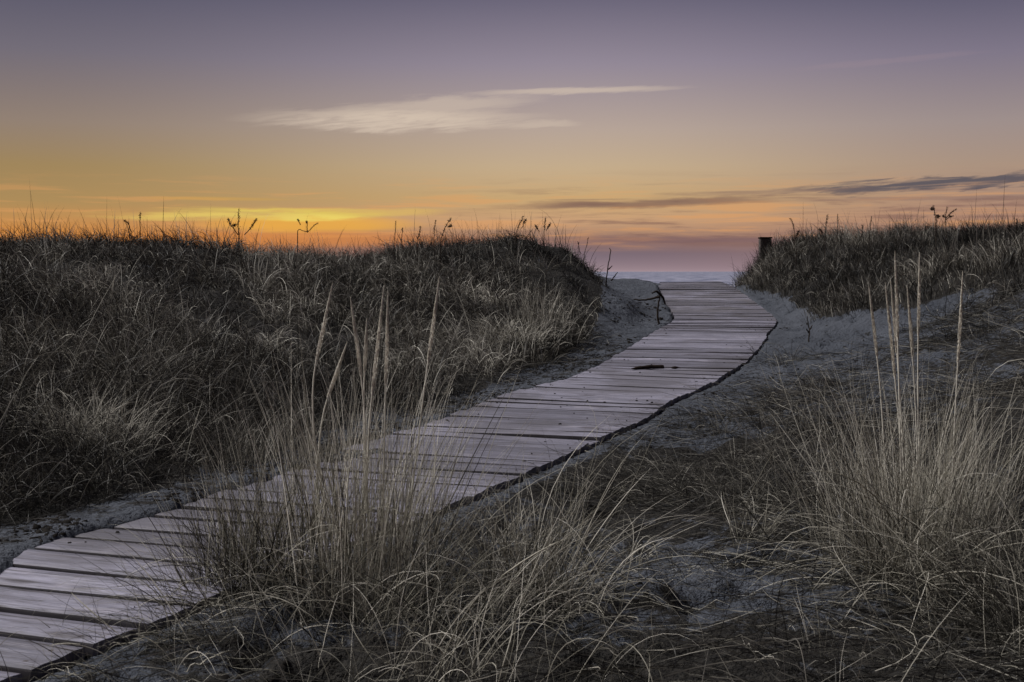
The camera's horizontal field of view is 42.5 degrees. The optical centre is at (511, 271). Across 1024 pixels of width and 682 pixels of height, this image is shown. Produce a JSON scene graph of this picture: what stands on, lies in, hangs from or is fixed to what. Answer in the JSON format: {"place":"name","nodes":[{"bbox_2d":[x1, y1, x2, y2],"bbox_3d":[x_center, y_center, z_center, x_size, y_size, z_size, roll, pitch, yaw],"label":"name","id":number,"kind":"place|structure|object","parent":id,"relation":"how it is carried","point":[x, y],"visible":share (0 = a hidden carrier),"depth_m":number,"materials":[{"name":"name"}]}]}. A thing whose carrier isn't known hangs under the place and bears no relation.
{"place":"outdoors","nodes":[
{"label":"outdoors","id":0,"kind":"place"},
{"bbox_2d":[0,234,1023,681],"bbox_3d":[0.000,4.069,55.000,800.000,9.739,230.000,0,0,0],"label":"ground","id":1,"kind":"structure","parent":0,"point":[838,332],"depth_m":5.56,"materials":[{"name":"grey sand"}]},
{"bbox_2d":[0,360,210,467],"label":"grass clump","id":2,"kind":"object","parent":1,"relation":"on","point":[99,408],"visible":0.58,"depth_m":6.27,"materials":[{"name":"brown plant"}]},
{"bbox_2d":[124,213,140,241],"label":"dried weed","id":3,"kind":"object","parent":1,"relation":"on","point":[129,225],"visible":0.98,"depth_m":12.81,"materials":[{"name":"brown plant"}]},
{"bbox_2d":[0,508,348,681],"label":"grass clump","id":4,"kind":"object","parent":1,"relation":"on","point":[175,634],"visible":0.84,"depth_m":3.46,"materials":[{"name":"plant"}]},
{"bbox_2d":[88,391,346,470],"bbox_3d":[-1.562,0.811,6.646,1.534,0.444,0.918,0,0,0],"label":"grass clump","id":5,"kind":"object","parent":1,"relation":"on","point":[261,449],"visible":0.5,"depth_m":6.50,"materials":[{"name":"plant"}]},
{"bbox_2d":[227,209,257,254],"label":"dried weed","id":6,"kind":"object","parent":1,"relation":"on","point":[235,225],"visible":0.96,"depth_m":13.60,"materials":[{"name":"brown plant"}]},
{"bbox_2d":[0,198,597,275],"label":"crest stems","id":7,"kind":"object","parent":1,"relation":"on","point":[255,246],"visible":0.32,"depth_m":14.34,"materials":[{"name":"brown plant"}]},
{"bbox_2d":[0,196,613,527],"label":"dune grass","id":8,"kind":"structure","parent":1,"relation":"on","point":[310,283],"depth_m":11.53,"materials":[{"name":"brown plant"}]},
{"bbox_2d":[297,219,317,255],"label":"dried weed","id":9,"kind":"object","parent":1,"relation":"on","point":[307,231],"visible":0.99,"depth_m":14.29,"materials":[{"name":"brown plant"}]},
{"bbox_2d":[0,342,629,546],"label":"debris","id":10,"kind":"object","parent":1,"relation":"on","point":[52,520],"visible":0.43,"depth_m":6.37,"materials":[{"name":"brown plant"}]},
{"bbox_2d":[29,276,606,660],"bbox_3d":[-0.604,0.551,3.982,1.786,1.076,1.287,0,0,0],"label":"grass clump","id":11,"kind":"object","parent":1,"relation":"on","point":[340,548],"visible":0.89,"depth_m":3.96,"materials":[{"name":"plant"}]},
{"bbox_2d":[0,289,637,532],"bbox_3d":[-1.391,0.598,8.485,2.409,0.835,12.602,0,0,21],"label":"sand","id":12,"kind":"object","parent":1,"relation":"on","point":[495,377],"depth_m":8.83,"materials":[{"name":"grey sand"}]},
{"bbox_2d":[0,281,776,681],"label":"boardwalk","id":13,"kind":"structure","parent":1,"relation":"on","point":[712,327],"depth_m":6.72,"materials":[{"name":"grey wood"}]},
{"bbox_2d":[68,319,771,607],"bbox_3d":[0.654,0.761,9.684,1.331,0.402,13.492,0,0,19],"label":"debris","id":14,"kind":"object","parent":13,"relation":"on","point":[508,419],"visible":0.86,"depth_m":8.57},
{"bbox_2d":[631,365,663,369],"bbox_3d":[1.133,0.804,11.055,0.298,0.038,0.042,0,0,-16],"label":"driftwood stick","id":15,"kind":"object","parent":13,"relation":"on","point":[650,367],"visible":1,"depth_m":11.05,"materials":[{"name":"black wood"}]},
{"bbox_2d":[394,222,402,249],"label":"dried weed","id":16,"kind":"object","parent":1,"relation":"on","point":[394,237],"visible":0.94,"depth_m":15.99,"materials":[{"name":"brown plant"}]},
{"bbox_2d":[411,322,421,452],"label":"dried weed","id":17,"kind":"object","parent":1,"relation":"on","point":[412,379],"visible":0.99,"depth_m":6.81,"materials":[{"name":"beige plant"}]},
{"bbox_2d":[433,220,436,267],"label":"dried weed","id":18,"kind":"object","parent":1,"relation":"on","point":[434,235],"visible":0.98,"depth_m":15.99,"materials":[{"name":"brown plant"}]},
{"bbox_2d":[440,219,451,264],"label":"dried weed","id":19,"kind":"object","parent":1,"relation":"on","point":[450,225],"visible":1,"depth_m":16.01,"materials":[{"name":"brown plant"}]},
{"bbox_2d":[185,524,720,681],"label":"grass clump","id":20,"kind":"object","parent":1,"relation":"on","point":[395,667],"visible":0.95,"depth_m":3.22,"materials":[{"name":"plant"}]},
{"bbox_2d":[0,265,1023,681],"bbox_3d":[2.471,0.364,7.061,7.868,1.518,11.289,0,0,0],"label":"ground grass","id":21,"kind":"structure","parent":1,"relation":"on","point":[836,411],"depth_m":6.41,"materials":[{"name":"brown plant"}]},
{"bbox_2d":[516,216,526,240],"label":"dried weed","id":22,"kind":"object","parent":1,"relation":"on","point":[524,222],"visible":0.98,"depth_m":16.57,"materials":[{"name":"brown plant"}]},
{"bbox_2d":[457,277,594,357],"bbox_3d":[0.156,0.406,12.537,1.238,0.827,1.497,0,0,39],"label":"grass clump","id":23,"kind":"object","parent":1,"relation":"on","point":[540,319],"visible":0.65,"depth_m":12.64,"materials":[{"name":"beige plant"}]},
{"bbox_2d":[534,218,551,246],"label":"dried weed","id":24,"kind":"object","parent":1,"relation":"on","point":[548,226],"visible":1,"depth_m":16.81,"materials":[{"name":"brown plant"}]},
{"bbox_2d":[76,479,1023,681],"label":"stray grass","id":25,"kind":"structure","parent":1,"relation":"on","point":[418,632],"depth_m":3.46,"materials":[{"name":"plant"}]},
{"bbox_2d":[370,391,764,636],"bbox_3d":[0.174,0.719,4.125,1.476,0.735,1.162,0,0,0],"label":"grass clump","id":26,"kind":"object","parent":1,"relation":"on","point":[555,568],"visible":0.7,"depth_m":4.06,"materials":[{"name":"plant"}]},
{"bbox_2d":[605,248,617,286],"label":"dried weed","id":27,"kind":"object","parent":1,"relation":"on","point":[608,269],"visible":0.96,"depth_m":16.98,"materials":[{"name":"brown plant"}]},
{"bbox_2d":[202,291,1023,681],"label":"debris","id":28,"kind":"object","parent":1,"relation":"on","point":[610,513],"visible":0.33,"depth_m":5.77,"materials":[{"name":"brown plant"}]},
{"bbox_2d":[600,285,667,342],"bbox_3d":[1.506,0.453,16.175,0.828,0.557,5.611,0,0,5],"label":"debris","id":29,"kind":"object","parent":1,"relation":"on","point":[660,318],"visible":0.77,"depth_m":15.97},
{"bbox_2d":[634,290,665,323],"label":"dried weed","id":30,"kind":"object","parent":1,"relation":"on","point":[657,296],"visible":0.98,"depth_m":15.50,"materials":[{"name":"black plant"}]},
{"bbox_2d":[550,428,826,491],"bbox_3d":[0.887,0.966,6.865,1.573,0.313,1.039,0,0,-25],"label":"grass clump","id":31,"kind":"object","parent":1,"relation":"on","point":[618,468],"visible":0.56,"depth_m":6.77,"materials":[{"name":"plant"}]},
{"bbox_2d":[587,511,793,582],"bbox_3d":[0.602,0.953,4.549,0.738,0.263,0.694,0,0,9],"label":"grass clump","id":32,"kind":"object","parent":1,"relation":"on","point":[636,547],"visible":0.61,"depth_m":4.58,"materials":[{"name":"plant"}]},
{"bbox_2d":[520,426,941,515],"bbox_3d":[0.999,0.928,6.095,2.068,0.434,1.320,0,0,27],"label":"grass clump","id":33,"kind":"object","parent":1,"relation":"on","point":[717,477],"visible":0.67,"depth_m":6.06,"materials":[{"name":"brown plant"}]},
{"bbox_2d":[706,479,802,545],"bbox_3d":[0.878,0.906,4.911,0.428,0.292,0.364,0,0,-37],"label":"grass clump","id":34,"kind":"object","parent":1,"relation":"on","point":[731,528],"visible":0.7,"depth_m":4.89,"materials":[{"name":"plant"}]},
{"bbox_2d":[758,237,771,256],"bbox_3d":[4.229,-0.290,22.010,0.205,0.564,0.200,0,0,0],"label":"wooden post","id":35,"kind":"object","parent":1,"relation":"on","point":[764,242],"visible":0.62,"depth_m":21.92,"materials":[{"name":"brown wood"}]},
{"bbox_2d":[789,218,799,260],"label":"dried weed","id":36,"kind":"object","parent":1,"relation":"on","point":[797,233],"visible":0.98,"depth_m":18.99,"materials":[{"name":"brown plant"}]},
{"bbox_2d":[806,316,812,341],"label":"dried weed","id":37,"kind":"object","parent":1,"relation":"on","point":[810,328],"visible":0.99,"depth_m":12.60,"materials":[{"name":"black plant"}]},
{"bbox_2d":[819,214,828,265],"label":"dried weed","id":38,"kind":"object","parent":1,"relation":"on","point":[823,235],"visible":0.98,"depth_m":18.49,"materials":[{"name":"brown plant"}]},
{"bbox_2d":[680,252,1023,629],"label":"grass clump","id":39,"kind":"object","parent":1,"relation":"on","point":[900,484],"visible":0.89,"depth_m":4.29,"materials":[{"name":"plant"}]},
{"bbox_2d":[861,216,872,248],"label":"dried weed","id":40,"kind":"object","parent":1,"relation":"on","point":[870,229],"visible":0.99,"depth_m":17.00,"materials":[{"name":"brown plant"}]},
{"bbox_2d":[726,435,1023,680],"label":"grass clump","id":41,"kind":"object","parent":1,"relation":"on","point":[975,583],"visible":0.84,"depth_m":3.70,"materials":[{"name":"plant"}]},
{"bbox_2d":[757,184,1023,266],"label":"crest stems","id":42,"kind":"object","parent":1,"relation":"on","point":[889,230],"visible":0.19,"depth_m":17.17,"materials":[{"name":"brown plant"}]},
{"bbox_2d":[929,205,940,234],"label":"dried weed","id":43,"kind":"object","parent":1,"relation":"on","point":[933,208],"visible":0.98,"depth_m":14.98,"materials":[{"name":"brown plant"}]},
{"bbox_2d":[942,207,956,252],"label":"dried weed","id":44,"kind":"object","parent":1,"relation":"on","point":[949,215],"visible":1,"depth_m":15.01,"materials":[{"name":"brown plant"}]},
{"bbox_2d":[1007,219,1023,246],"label":"dried weed","id":45,"kind":"object","parent":1,"relation":"on","point":[1009,229],"visible":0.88,"depth_m":13.99,"materials":[{"name":"brown plant"}]},
{"bbox_2d":[0,0,1023,271],"label":"sky","id":46,"kind":"structure","parent":0,"point":[669,135],"materials":[{"name":"purple"}]},
{"bbox_2d":[595,272,746,286],"bbox_3d":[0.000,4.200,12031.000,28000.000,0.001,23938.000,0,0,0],"label":"sea","id":47,"kind":"structure","parent":0,"point":[659,277],"depth_m":1078.39,"materials":[{"name":"liquid"}]},
{"bbox_2d":[723,201,1023,322],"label":"dune grass","id":48,"kind":"structure","parent":0,"point":[997,254],"depth_m":16.12,"materials":[{"name":"brown plant"}]}
]}

